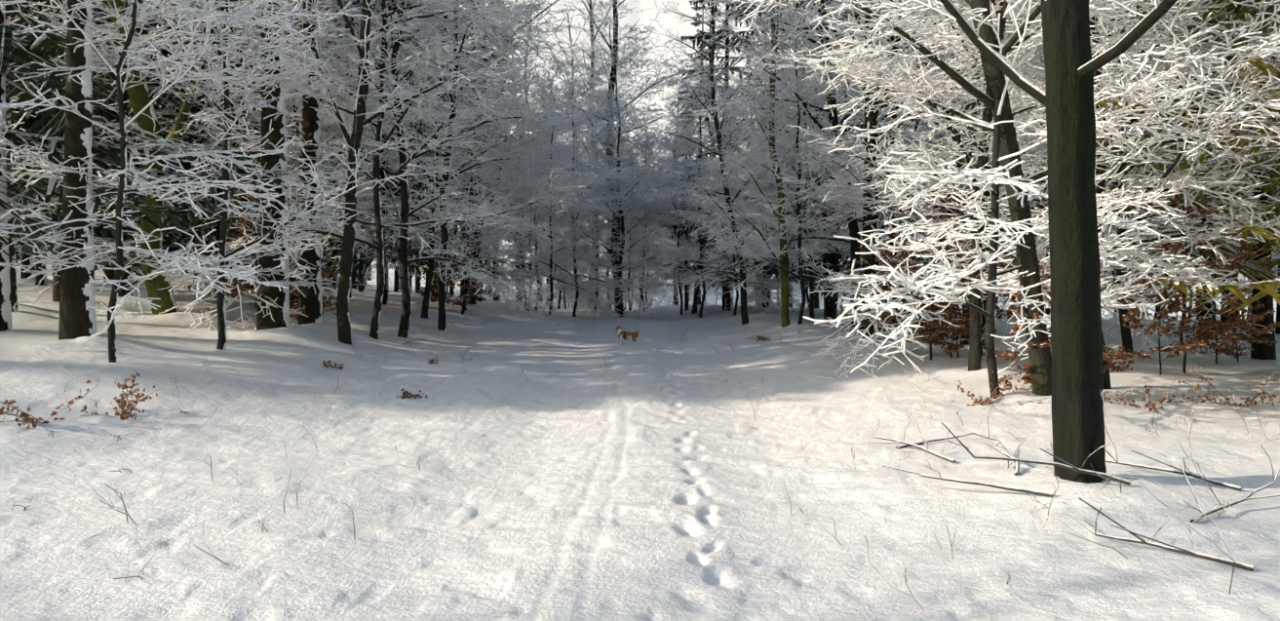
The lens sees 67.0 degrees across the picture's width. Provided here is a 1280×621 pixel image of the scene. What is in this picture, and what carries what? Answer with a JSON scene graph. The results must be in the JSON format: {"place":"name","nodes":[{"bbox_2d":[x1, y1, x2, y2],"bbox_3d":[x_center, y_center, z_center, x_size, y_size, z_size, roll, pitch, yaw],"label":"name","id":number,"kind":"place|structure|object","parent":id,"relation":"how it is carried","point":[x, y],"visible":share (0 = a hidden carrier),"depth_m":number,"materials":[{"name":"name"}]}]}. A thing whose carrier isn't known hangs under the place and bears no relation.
{"place":"outdoors","nodes":[
{"label":"outdoors","id":0,"kind":"place"},
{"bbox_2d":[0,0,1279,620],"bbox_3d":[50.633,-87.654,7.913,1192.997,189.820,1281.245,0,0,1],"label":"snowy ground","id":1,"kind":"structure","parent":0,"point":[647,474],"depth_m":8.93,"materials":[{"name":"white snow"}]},
{"bbox_2d":[10,0,100,278],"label":"spruce tree","id":2,"kind":"object","parent":1,"relation":"on","point":[24,275],"depth_m":30.02,"materials":[{"name":"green plant"}]},
{"bbox_2d":[10,0,110,285],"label":"spruce tree","id":3,"kind":"object","parent":1,"relation":"on","point":[38,278],"visible":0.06,"depth_m":28.09,"materials":[{"name":"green plant"}]},
{"bbox_2d":[0,0,145,311],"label":"beech tree","id":4,"kind":"object","parent":1,"relation":"on","point":[13,272],"visible":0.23,"depth_m":19.24,"materials":[{"name":"white plant"}]},
{"bbox_2d":[16,0,164,340],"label":"spruce tree","id":5,"kind":"object","parent":1,"relation":"on","point":[77,297],"visible":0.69,"depth_m":15.79,"materials":[{"name":"brown plant"}]},
{"bbox_2d":[38,0,188,281],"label":"spruce tree","id":6,"kind":"object","parent":1,"relation":"on","point":[109,274],"depth_m":31.44,"materials":[{"name":"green plant"}]},
{"bbox_2d":[10,0,238,305],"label":"spruce tree","id":7,"kind":"object","parent":1,"relation":"on","point":[56,285],"visible":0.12,"depth_m":24.45,"materials":[{"name":"green plant"}]},
{"bbox_2d":[10,0,260,296],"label":"spruce tree","id":8,"kind":"object","parent":1,"relation":"on","point":[112,114],"visible":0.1,"depth_m":26.88,"materials":[{"name":"green plant"}]},
{"bbox_2d":[0,0,307,331],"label":"spruce tree","id":9,"kind":"object","parent":1,"relation":"on","point":[19,55],"visible":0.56,"depth_m":17.87,"materials":[{"name":"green plant"}]},
{"bbox_2d":[0,0,368,362],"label":"young beech tree","id":10,"kind":"object","parent":1,"relation":"on","point":[208,19],"visible":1,"depth_m":14.56,"materials":[{"name":"white plant"}]},
{"bbox_2d":[46,0,360,314],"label":"beech tree","id":11,"kind":"object","parent":1,"relation":"on","point":[138,94],"visible":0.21,"depth_m":21.57,"materials":[{"name":"white plant"}]},
{"bbox_2d":[162,4,261,285],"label":"spruce tree","id":12,"kind":"object","parent":1,"relation":"on","point":[209,197],"visible":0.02,"depth_m":35.14,"materials":[{"name":"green plant"}]},
{"bbox_2d":[0,0,435,349],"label":"young beech tree","id":13,"kind":"object","parent":1,"relation":"on","point":[220,304],"visible":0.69,"depth_m":17.17,"materials":[{"name":"white plant"}]},
{"bbox_2d":[94,3,357,302],"bbox_3d":[-12.424,-9.458,28.271,7.284,19.929,7.160,0,0,5],"label":"spruce tree","id":14,"kind":"object","parent":1,"relation":"on","point":[173,247],"visible":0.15,"depth_m":27.93,"materials":[{"name":"green plant"}]},
{"bbox_2d":[164,1,325,229],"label":"beech tree","id":15,"kind":"object","parent":1,"relation":"on","point":[237,168],"visible":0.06,"depth_m":36.04,"materials":[{"name":"brown plant"}]},
{"bbox_2d":[193,167,307,317],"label":"tree","id":16,"kind":"object","parent":1,"relation":"on","point":[241,220],"visible":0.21,"depth_m":21.78,"materials":[{"name":"white plant"}]},
{"bbox_2d":[184,0,340,330],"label":"spruce tree","id":17,"kind":"object","parent":1,"relation":"on","point":[276,135],"visible":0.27,"depth_m":19.85,"materials":[{"name":"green plant"}]},
{"bbox_2d":[229,1,296,290],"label":"spruce tree","id":18,"kind":"object","parent":1,"relation":"on","point":[242,171],"visible":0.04,"depth_m":31.65,"materials":[{"name":"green plant"}]},
{"bbox_2d":[134,0,462,306],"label":"beech tree","id":19,"kind":"object","parent":1,"relation":"on","point":[292,296],"visible":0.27,"depth_m":25.72,"materials":[{"name":"white plant"}]},
{"bbox_2d":[228,0,395,263],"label":"spruce tree","id":20,"kind":"object","parent":1,"relation":"on","point":[329,240],"depth_m":41.64,"materials":[{"name":"green plant"}]},
{"bbox_2d":[231,0,415,324],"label":"spruce tree","id":21,"kind":"object","parent":1,"relation":"on","point":[312,301],"visible":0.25,"depth_m":21.85,"materials":[{"name":"brown plant"}]},
{"bbox_2d":[290,0,396,298],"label":"spruce tree","id":22,"kind":"object","parent":1,"relation":"on","point":[350,294],"visible":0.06,"depth_m":34.28,"materials":[{"name":"green plant"}]},
{"bbox_2d":[157,0,530,345],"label":"beech tree","id":23,"kind":"object","parent":1,"relation":"on","point":[349,234],"visible":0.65,"depth_m":20.07,"materials":[{"name":"white plant"}]},
{"bbox_2d":[158,0,532,339],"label":"young beech tree","id":24,"kind":"object","parent":1,"relation":"on","point":[379,226],"visible":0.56,"depth_m":21.81,"materials":[{"name":"white plant"}]},
{"bbox_2d":[287,0,499,305],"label":"spruce tree","id":25,"kind":"object","parent":1,"relation":"on","point":[415,252],"visible":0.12,"depth_m":33.98,"materials":[{"name":"green plant"}]},
{"bbox_2d":[339,6,493,292],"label":"beech tree","id":26,"kind":"object","parent":1,"relation":"on","point":[410,273],"visible":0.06,"depth_m":49.43,"materials":[{"name":"white plant"}]},
{"bbox_2d":[286,0,546,338],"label":"beech tree","id":27,"kind":"object","parent":1,"relation":"on","point":[406,213],"visible":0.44,"depth_m":23.66,"materials":[{"name":"white plant"}]},
{"bbox_2d":[234,0,607,318],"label":"young beech tree","id":28,"kind":"object","parent":1,"relation":"on","point":[427,293],"visible":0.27,"depth_m":29.48,"materials":[{"name":"white plant"}]},
{"bbox_2d":[321,0,521,302],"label":"beech tree","id":29,"kind":"object","parent":1,"relation":"on","point":[433,293],"visible":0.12,"depth_m":37.38,"materials":[{"name":"white plant"}]},
{"bbox_2d":[364,33,558,319],"bbox_3d":[-6.254,-4.437,33.655,7.106,10.494,6.212,3,0,-2],"label":"young beech tree","id":30,"kind":"object","parent":1,"relation":"on","point":[507,179],"visible":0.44,"depth_m":33.62,"materials":[{"name":"white plant"}]},
{"bbox_2d":[433,232,496,314],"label":"tree","id":31,"kind":"object","parent":1,"relation":"on","point":[469,288],"visible":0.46,"depth_m":33.39,"materials":[{"name":"white plant"}]},
{"bbox_2d":[299,0,633,330],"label":"young beech tree","id":32,"kind":"object","parent":1,"relation":"on","point":[494,159],"visible":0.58,"depth_m":27.52,"materials":[{"name":"white plant"}]},
{"bbox_2d":[374,24,560,323],"bbox_3d":[-6.458,-4.997,36.286,6.830,11.539,7.813,0,0,-9],"label":"young beech tree","id":33,"kind":"object","parent":1,"relation":"on","point":[513,270],"visible":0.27,"depth_m":35.14,"materials":[{"name":"white plant"}]},
{"bbox_2d":[399,0,555,301],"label":"spruce tree","id":34,"kind":"object","parent":1,"relation":"on","point":[480,261],"visible":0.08,"depth_m":50.20,"materials":[{"name":"green plant"}]},
{"bbox_2d":[366,0,594,304],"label":"beech tree","id":35,"kind":"object","parent":1,"relation":"on","point":[473,300],"visible":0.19,"depth_m":37.68,"materials":[{"name":"white plant"}]},
{"bbox_2d":[457,86,578,310],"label":"young beech tree","id":36,"kind":"object","parent":1,"relation":"on","point":[527,137],"visible":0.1,"depth_m":45.14,"materials":[{"name":"white plant"}]},
{"bbox_2d":[467,2,571,303],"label":"beech tree","id":37,"kind":"object","parent":1,"relation":"on","point":[522,72],"depth_m":80.58,"materials":[{"name":"white plant"}]},
{"bbox_2d":[479,145,585,310],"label":"young beech tree","id":38,"kind":"object","parent":1,"relation":"on","point":[496,285],"visible":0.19,"depth_m":42.95,"materials":[{"name":"white plant"}]},
{"bbox_2d":[479,81,614,315],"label":"young beech tree","id":39,"kind":"object","parent":1,"relation":"on","point":[565,278],"visible":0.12,"depth_m":44.12,"materials":[{"name":"white plant"}]},
{"bbox_2d":[469,70,629,318],"bbox_3d":[-3.864,-4.175,38.087,7.019,10.366,6.136,0,0,6],"label":"young beech tree","id":40,"kind":"object","parent":1,"relation":"on","point":[567,246],"visible":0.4,"depth_m":37.92,"materials":[{"name":"white plant"}]},
{"bbox_2d":[495,57,667,319],"bbox_3d":[-2.757,-4.717,40.193,6.830,11.539,7.813,0,0,-22],"label":"young beech tree","id":41,"kind":"object","parent":1,"relation":"on","point":[630,286],"visible":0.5,"depth_m":39.15,"materials":[{"name":"white plant"}]},
{"bbox_2d":[534,0,632,292],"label":"beech tree","id":42,"kind":"object","parent":1,"relation":"on","point":[569,58],"visible":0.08,"depth_m":125.57,"materials":[{"name":"white plant"}]},
{"bbox_2d":[510,44,665,311],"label":"young beech tree","id":43,"kind":"object","parent":1,"relation":"on","point":[598,255],"visible":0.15,"depth_m":49.92,"materials":[{"name":"white plant"}]},
{"bbox_2d":[538,0,668,304],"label":"beech tree","id":44,"kind":"object","parent":1,"relation":"on","point":[592,44],"visible":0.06,"depth_m":116.49,"materials":[{"name":"white plant"}]},
{"bbox_2d":[526,0,694,316],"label":"young beech tree","id":45,"kind":"object","parent":1,"relation":"on","point":[620,205],"visible":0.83,"depth_m":39.08,"materials":[{"name":"white plant"}]},
{"bbox_2d":[533,61,693,313],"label":"young beech tree","id":46,"kind":"object","parent":1,"relation":"on","point":[619,220],"visible":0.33,"depth_m":40.62,"materials":[{"name":"white plant"}]},
{"bbox_2d":[522,0,715,312],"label":"beech tree","id":47,"kind":"object","parent":1,"relation":"on","point":[658,81],"visible":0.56,"depth_m":43.35,"materials":[{"name":"white plant"}]},
{"bbox_2d":[572,151,671,310],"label":"young beech tree","id":48,"kind":"object","parent":1,"relation":"on","point":[582,303],"visible":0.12,"depth_m":53.67,"materials":[{"name":"white plant"}]},
{"bbox_2d":[547,46,699,308],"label":"young beech tree","id":49,"kind":"object","parent":1,"relation":"on","point":[664,232],"visible":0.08,"depth_m":59.30,"materials":[{"name":"white plant"}]},
{"bbox_2d":[579,115,678,310],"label":"young beech tree","id":50,"kind":"object","parent":1,"relation":"on","point":[609,261],"visible":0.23,"depth_m":45.65,"materials":[{"name":"white plant"}]},
{"bbox_2d":[576,91,690,310],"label":"young beech tree","id":51,"kind":"object","parent":1,"relation":"on","point":[644,256],"visible":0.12,"depth_m":53.06,"materials":[{"name":"white plant"}]},
{"bbox_2d":[47,311,1279,610],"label":"undergrowth twigs","id":52,"kind":"object","parent":1,"relation":"on","point":[1136,534],"visible":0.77,"depth_m":7.51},
{"bbox_2d":[602,48,742,302],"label":"young beech tree","id":53,"kind":"object","parent":1,"relation":"on","point":[671,117],"visible":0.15,"depth_m":56.95,"materials":[{"name":"white plant"}]},
{"bbox_2d":[616,96,736,314],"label":"young beech tree","id":54,"kind":"object","parent":1,"relation":"on","point":[679,275],"visible":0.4,"depth_m":40.76,"materials":[{"name":"white plant"}]},
{"bbox_2d":[655,63,719,310],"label":"spruce tree","id":55,"kind":"object","parent":1,"relation":"on","point":[685,236],"visible":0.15,"depth_m":46.79,"materials":[{"name":"green plant"}]},
{"bbox_2d":[623,0,774,313],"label":"tree","id":56,"kind":"object","parent":1,"relation":"on","point":[695,297],"visible":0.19,"depth_m":40.34,"materials":[{"name":"white plant"}]},
{"bbox_2d":[681,0,724,304],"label":"spruce tree","id":57,"kind":"object","parent":1,"relation":"on","point":[698,17],"visible":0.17,"depth_m":71.21,"materials":[{"name":"green plant"}]},
{"bbox_2d":[620,50,792,317],"bbox_3d":[2.435,-4.709,39.060,6.830,11.539,7.813,0,0,-17],"label":"young beech tree","id":58,"kind":"object","parent":1,"relation":"on","point":[749,285],"visible":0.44,"depth_m":38.19,"materials":[{"name":"white plant"}]},
{"bbox_2d":[630,0,808,324],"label":"beech tree","id":59,"kind":"object","parent":1,"relation":"on","point":[688,189],"visible":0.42,"depth_m":31.05,"materials":[{"name":"white plant"}]},
{"bbox_2d":[647,0,820,312],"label":"spruce tree","id":60,"kind":"object","parent":1,"relation":"on","point":[726,301],"visible":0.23,"depth_m":41.71,"materials":[{"name":"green plant"}]},
{"bbox_2d":[660,85,819,315],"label":"young beech tree","id":61,"kind":"object","parent":1,"relation":"on","point":[733,258],"visible":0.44,"depth_m":36.60,"materials":[{"name":"white plant"}]},
{"bbox_2d":[687,0,825,308],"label":"spruce tree","id":62,"kind":"object","parent":1,"relation":"on","point":[746,36],"visible":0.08,"depth_m":49.79,"materials":[{"name":"green plant"}]},
{"bbox_2d":[683,0,881,327],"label":"beech tree","id":63,"kind":"object","parent":1,"relation":"on","point":[785,310],"visible":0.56,"depth_m":26.90,"materials":[{"name":"white plant"}]},
{"bbox_2d":[728,77,858,310],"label":"young beech tree","id":64,"kind":"object","parent":1,"relation":"on","point":[806,290],"visible":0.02,"depth_m":40.78,"materials":[{"name":"white plant"}]},
{"bbox_2d":[679,0,928,319],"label":"young beech tree","id":65,"kind":"object","parent":1,"relation":"on","point":[826,300],"visible":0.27,"depth_m":32.58,"materials":[{"name":"white plant"}]},
{"bbox_2d":[697,0,918,333],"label":"young beech tree","id":66,"kind":"object","parent":1,"relation":"on","point":[798,157],"visible":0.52,"depth_m":26.43,"materials":[{"name":"white plant"}]},
{"bbox_2d":[714,0,907,321],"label":"young beech tree","id":67,"kind":"object","parent":1,"relation":"on","point":[811,298],"visible":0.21,"depth_m":31.03,"materials":[{"name":"white plant"}]},
{"bbox_2d":[695,0,943,319],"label":"young beech tree","id":68,"kind":"object","parent":1,"relation":"on","point":[834,304],"visible":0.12,"depth_m":32.63,"materials":[{"name":"white plant"}]},
{"bbox_2d":[682,0,963,329],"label":"beech tree","id":69,"kind":"object","parent":1,"relation":"on","point":[853,227],"visible":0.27,"depth_m":26.89,"materials":[{"name":"white plant"}]},
{"bbox_2d":[737,2,940,316],"bbox_3d":[7.190,-9.741,35.913,7.756,21.590,7.891,0,0,16],"label":"spruce tree","id":70,"kind":"object","parent":1,"relation":"on","point":[831,259],"visible":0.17,"depth_m":36.01,"materials":[{"name":"green plant"}]},
{"bbox_2d":[764,0,938,338],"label":"spruce tree","id":71,"kind":"object","parent":1,"relation":"on","point":[872,117],"visible":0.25,"depth_m":22.49,"materials":[{"name":"green plant"}]},
{"bbox_2d":[765,0,977,310],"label":"beech tree","id":72,"kind":"object","parent":1,"relation":"on","point":[855,178],"visible":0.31,"depth_m":23.30,"materials":[{"name":"white plant"}]},
{"bbox_2d":[836,238,919,336],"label":"beech sapling","id":73,"kind":"object","parent":1,"relation":"on","point":[885,288],"visible":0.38,"depth_m":22.33,"materials":[{"name":"brown plant"}]},
{"bbox_2d":[861,232,956,349],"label":"beech sapling","id":74,"kind":"object","parent":1,"relation":"on","point":[912,257],"visible":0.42,"depth_m":18.75,"materials":[{"name":"brown plant"}]},
{"bbox_2d":[859,193,987,360],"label":"beech sapling","id":75,"kind":"object","parent":1,"relation":"on","point":[933,335],"visible":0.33,"depth_m":17.89,"materials":[{"name":"white plant"}]},
{"bbox_2d":[813,0,1043,333],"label":"spruce tree","id":76,"kind":"object","parent":1,"relation":"on","point":[926,261],"visible":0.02,"depth_m":26.83,"materials":[{"name":"green plant"}]},
{"bbox_2d":[910,249,997,357],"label":"beech sapling","id":77,"kind":"object","parent":1,"relation":"on","point":[949,328],"visible":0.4,"depth_m":18.01,"materials":[{"name":"brown plant"}]},
{"bbox_2d":[919,252,997,357],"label":"beech sapling","id":78,"kind":"object","parent":1,"relation":"on","point":[954,348],"visible":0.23,"depth_m":18.45,"materials":[{"name":"brown plant"}]},
{"bbox_2d":[759,0,1179,355],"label":"young beech tree","id":79,"kind":"object","parent":1,"relation":"on","point":[958,165],"visible":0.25,"depth_m":20.74,"materials":[{"name":"white plant"}]},
{"bbox_2d":[787,0,1162,371],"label":"beech tree","id":80,"kind":"object","parent":1,"relation":"on","point":[983,146],"visible":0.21,"depth_m":15.41,"materials":[{"name":"white plant"}]},
{"bbox_2d":[909,156,1048,356],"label":"tree","id":81,"kind":"object","parent":1,"relation":"on","point":[1001,312],"visible":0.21,"depth_m":18.70,"materials":[{"name":"brown plant"}]},
{"bbox_2d":[840,0,1124,344],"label":"beech tree","id":82,"kind":"object","parent":1,"relation":"on","point":[974,105],"visible":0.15,"depth_m":21.29,"materials":[{"name":"white plant"}]},
{"bbox_2d":[731,0,1279,395],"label":"beech tree","id":83,"kind":"object","parent":1,"relation":"on","point":[1040,359],"visible":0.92,"depth_m":13.22,"materials":[{"name":"white plant"}]},
{"bbox_2d":[802,0,1231,396],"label":"young beech tree","id":84,"kind":"object","parent":1,"relation":"on","point":[995,177],"visible":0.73,"depth_m":12.24,"materials":[{"name":"white plant"}]},
{"bbox_2d":[858,0,1177,483],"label":"tree","id":85,"kind":"object","parent":1,"relation":"on","point":[1066,96],"visible":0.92,"depth_m":7.75,"materials":[{"name":"brown plant"}]},
{"bbox_2d":[803,0,1271,379],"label":"young beech tree","id":86,"kind":"object","parent":1,"relation":"on","point":[883,324],"visible":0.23,"depth_m":17.78,"materials":[{"name":"white plant"}]},
{"bbox_2d":[982,247,1117,391],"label":"beech sapling","id":87,"kind":"object","parent":1,"relation":"on","point":[1026,368],"visible":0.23,"depth_m":13.58,"materials":[{"name":"brown plant"}]},
{"bbox_2d":[924,5,1213,346],"bbox_3d":[11.214,-4.050,25.689,7.512,11.094,6.567,0,0,-1],"label":"young beech tree","id":88,"kind":"object","parent":1,"relation":"on","point":[1047,311],"visible":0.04,"depth_m":24.70,"materials":[{"name":"white plant"}]},
{"bbox_2d":[873,0,1279,389],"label":"young beech tree","id":89,"kind":"object","parent":1,"relation":"on","point":[1267,52],"visible":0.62,"depth_m":12.64,"materials":[{"name":"white plant"}]},
{"bbox_2d":[1048,336,1134,374],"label":"beech sapling","id":90,"kind":"object","parent":1,"relation":"on","point":[1111,363],"visible":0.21,"depth_m":13.58,"materials":[{"name":"brown plant"}]},
{"bbox_2d":[918,0,1279,374],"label":"young beech tree","id":91,"kind":"object","parent":1,"relation":"on","point":[1104,45],"visible":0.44,"depth_m":13.35,"materials":[{"name":"white plant"}]},
{"bbox_2d":[927,0,1279,356],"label":"spruce tree","id":92,"kind":"object","parent":1,"relation":"on","point":[1126,337],"visible":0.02,"depth_m":20.03,"materials":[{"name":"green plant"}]},
{"bbox_2d":[1105,268,1219,375],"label":"beech sapling","id":93,"kind":"object","parent":1,"relation":"on","point":[1205,337],"visible":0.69,"depth_m":16.83,"materials":[{"name":"brown plant"}]},
{"bbox_2d":[1095,0,1279,314],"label":"spruce tree","id":94,"kind":"object","parent":1,"relation":"on","point":[1258,61],"visible":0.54,"depth_m":12.93,"materials":[{"name":"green plant"}]},
{"bbox_2d":[1100,8,1279,334],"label":"spruce tree","id":95,"kind":"object","parent":1,"relation":"on","point":[1217,242],"visible":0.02,"depth_m":29.29,"materials":[{"name":"green plant"}]},
{"bbox_2d":[1105,2,1279,359],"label":"spruce tree","id":96,"kind":"object","parent":1,"relation":"on","point":[1256,269],"visible":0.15,"depth_m":20.37,"materials":[{"name":"green plant"}]},
{"bbox_2d":[1105,17,1279,326],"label":"spruce tree","id":97,"kind":"object","parent":1,"relation":"on","point":[1223,319],"visible":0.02,"depth_m":32.29,"materials":[{"name":"green plant"}]},
{"bbox_2d":[1121,184,1279,373],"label":"beech sapling","id":98,"kind":"object","parent":1,"relation":"on","point":[1235,324],"visible":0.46,"depth_m":17.19,"materials":[{"name":"brown plant"}]},
{"bbox_2d":[1122,0,1279,249],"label":"spruce tree","id":99,"kind":"object","parent":1,"relation":"on","point":[1245,233],"visible":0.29,"depth_m":17.04,"materials":[{"name":"green plant"}]},
{"bbox_2d":[1165,244,1274,364],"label":"beech sapling","id":100,"kind":"object","parent":1,"relation":"on","point":[1252,331],"visible":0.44,"depth_m":19.12,"materials":[{"name":"brown plant"}]},
{"bbox_2d":[1186,78,1279,318],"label":"beech tree","id":101,"kind":"object","parent":1,"relation":"on","point":[1222,296],"visible":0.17,"depth_m":22.82,"materials":[{"name":"brown plant"}]},
{"bbox_2d":[1210,284,1277,362],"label":"beech sapling","id":102,"kind":"object","parent":1,"relation":"on","point":[1239,348],"visible":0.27,"depth_m":19.54,"materials":[{"name":"brown plant"}]},
{"bbox_2d":[0,334,1279,579],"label":"dry leaves","id":103,"kind":"object","parent":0,"point":[125,414],"visible":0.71,"depth_m":12.55,"materials":[{"name":"brown plant"}]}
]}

